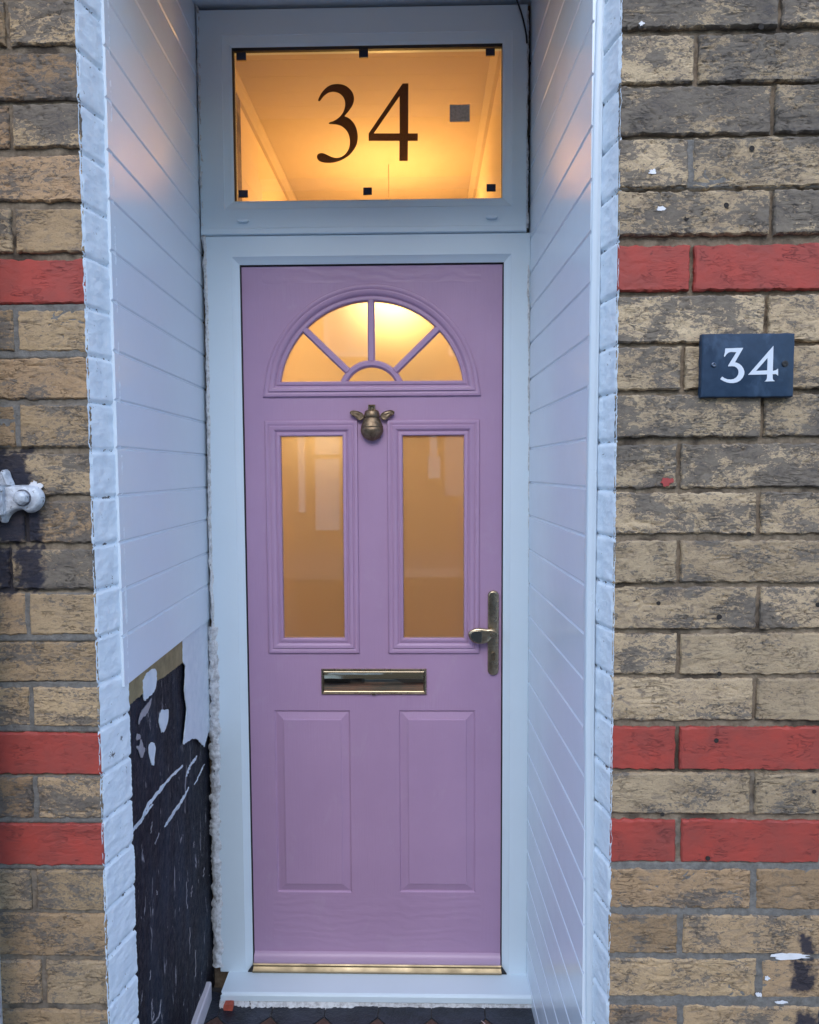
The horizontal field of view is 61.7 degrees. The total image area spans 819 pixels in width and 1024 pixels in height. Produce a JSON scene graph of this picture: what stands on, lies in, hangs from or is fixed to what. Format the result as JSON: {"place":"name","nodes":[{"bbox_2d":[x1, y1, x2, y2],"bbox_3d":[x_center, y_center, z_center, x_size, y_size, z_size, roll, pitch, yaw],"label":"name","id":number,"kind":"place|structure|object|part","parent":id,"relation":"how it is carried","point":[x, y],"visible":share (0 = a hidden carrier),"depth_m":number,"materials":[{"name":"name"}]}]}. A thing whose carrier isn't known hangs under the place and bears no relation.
{"place":"outdoors","nodes":[
{"label":"outdoors","id":0,"kind":"place"},
{"bbox_2d":[240,66,500,200],"bbox_3d":[-0.100,-0.096,4.113,0.836,2.773,4.183,0,3,1],"label":"hallway","id":1,"kind":"object","parent":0,"point":[260,182],"depth_m":2.40,"materials":[{"name":"beige paint"}]},
{"bbox_2d":[235,51,489,200],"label":"hallway ceiling","id":2,"kind":"structure","parent":1,"relation":"on","point":[294,114],"depth_m":2.41,"materials":[{"name":"paint"}]},
{"bbox_2d":[388,165,388,198],"bbox_3d":[-0.084,-1.179,2.786,0.198,0.451,0.198,0,3,1],"label":"ceiling lamp","id":3,"kind":"object","parent":2,"relation":"hanging from","point":[388,181],"visible":0.05,"depth_m":2.78,"materials":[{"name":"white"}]},
{"bbox_2d":[235,51,500,200],"bbox_3d":[-0.107,-1.465,4.031,0.836,0.030,4.183,0,3,1],"label":"hallway coving","id":4,"kind":"object","parent":1,"relation":"on","point":[252,117],"depth_m":2.44,"materials":[{"name":"paint"}]},
{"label":"ground","id":5,"kind":"structure","parent":0,"visible":0},
{"bbox_2d":[0,0,241,1023],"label":"brick wall","id":6,"kind":"structure","parent":5,"relation":"on","point":[68,949],"depth_m":1.30,"materials":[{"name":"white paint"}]},
{"bbox_2d":[0,469,44,522],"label":"pipe bracket","id":7,"kind":"object","parent":6,"relation":"attached to","point":[14,498],"visible":1,"depth_m":1.26,"materials":[{"name":"white metal"}]},
{"bbox_2d":[99,0,210,686],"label":"wall cladding","id":8,"kind":"structure","parent":6,"relation":"attached to","point":[151,142],"depth_m":1.57,"materials":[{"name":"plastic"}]},
{"bbox_2d":[128,619,214,1023],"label":"side wall","id":9,"kind":"structure","parent":6,"relation":"attached to","point":[170,700],"depth_m":1.71,"materials":[{"name":"black paint"}]},
{"bbox_2d":[204,988,534,1023],"bbox_3d":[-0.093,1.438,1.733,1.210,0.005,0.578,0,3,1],"label":"porch floor","id":10,"kind":"structure","parent":5,"relation":"on","point":[355,1015],"depth_m":1.94,"materials":[{"name":"black tile"}]},
{"bbox_2d":[223,1000,233,1010],"bbox_3d":[-0.518,1.415,1.966,0.028,0.018,0.018,0,3,1],"label":"brick fragment","id":11,"kind":"object","parent":10,"relation":"on","point":[228,1005],"visible":1,"depth_m":1.96,"materials":[{"name":"red brick"}]},
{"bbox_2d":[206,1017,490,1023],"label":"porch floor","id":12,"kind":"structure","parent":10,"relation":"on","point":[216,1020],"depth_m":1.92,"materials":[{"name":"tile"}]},
{"bbox_2d":[201,233,531,1009],"bbox_3d":[-0.120,0.318,1.968,0.965,2.209,0.158,0,3,1],"label":"door frame","id":13,"kind":"object","parent":10,"relation":"on","point":[249,981],"visible":0.77,"depth_m":1.98,"materials":[{"name":"white plastic"}]},
{"bbox_2d":[194,4,528,236],"bbox_3d":[-0.131,-1.091,1.926,0.927,0.622,0.074,0,3,1],"label":"fanlight window","id":14,"kind":"structure","parent":13,"relation":"attached to","point":[224,38],"depth_m":1.91,"materials":[{"name":"white plastic"}]},
{"bbox_2d":[241,264,501,965],"bbox_3d":[-0.103,0.329,2.008,0.741,2.059,0.082,0,3,1],"label":"front door","id":15,"kind":"structure","parent":13,"relation":"attached to","point":[373,428],"depth_m":2.00,"materials":[{"name":"purple plastic"}]},
{"bbox_3d":[-0.281,0.076,1.997,0.268,0.679,0.024,0,3,1],"label":"window","id":16,"kind":"part","parent":15,"relation":"part of","materials":[{"name":"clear glass"}]},
{"bbox_3d":[-0.109,-0.488,1.960,0.626,0.315,0.024,0,3,1],"label":"fan window","id":17,"kind":"part","parent":15,"relation":"part of","materials":[{"name":"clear glass"}]},
{"bbox_3d":[0.070,0.074,1.990,0.265,0.679,0.024,0,3,1],"label":"window","id":18,"kind":"part","parent":15,"relation":"part of","materials":[{"name":"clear glass"}]},
{"bbox_2d":[526,0,818,1023],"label":"brick wall","id":19,"kind":"structure","parent":5,"relation":"on","point":[706,808],"depth_m":1.27,"materials":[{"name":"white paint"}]},
{"bbox_2d":[526,0,605,1023],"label":"wall cladding","id":20,"kind":"structure","parent":19,"relation":"attached to","point":[567,54],"depth_m":1.54,"materials":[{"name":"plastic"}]},
{"bbox_2d":[698,333,794,397],"bbox_3d":[0.608,-0.264,1.237,0.165,0.114,0.016,0,3,1],"label":"house number sign","id":21,"kind":"object","parent":19,"relation":"attached to","point":[760,365],"visible":1,"depth_m":1.23,"materials":[{"name":"stone"}]},
{"bbox_3d":[-0.111,-2.740,1.629,1.093,3.125,1.024,0,3,1],"label":"lintel","id":22,"kind":"object","parent":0,"visible":0},
{"bbox_2d":[192,0,530,9],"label":"porch ceiling","id":23,"kind":"structure","parent":22,"relation":"attached to","point":[244,4],"depth_m":1.89,"materials":[{"name":"plastic"}]},
{"bbox_2d":[516,0,527,43],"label":"cable","id":24,"kind":"object","parent":23,"relation":"hanging from","point":[519,7],"visible":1,"depth_m":1.87,"materials":[{"name":"black rubber"}]},
{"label":"pavement","id":25,"kind":"structure","parent":0,"visible":0},
{"bbox_2d":[0,968,2,1023],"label":"downpipe","id":26,"kind":"object","parent":25,"relation":"on","point":[1,1018],"depth_m":1.29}
]}

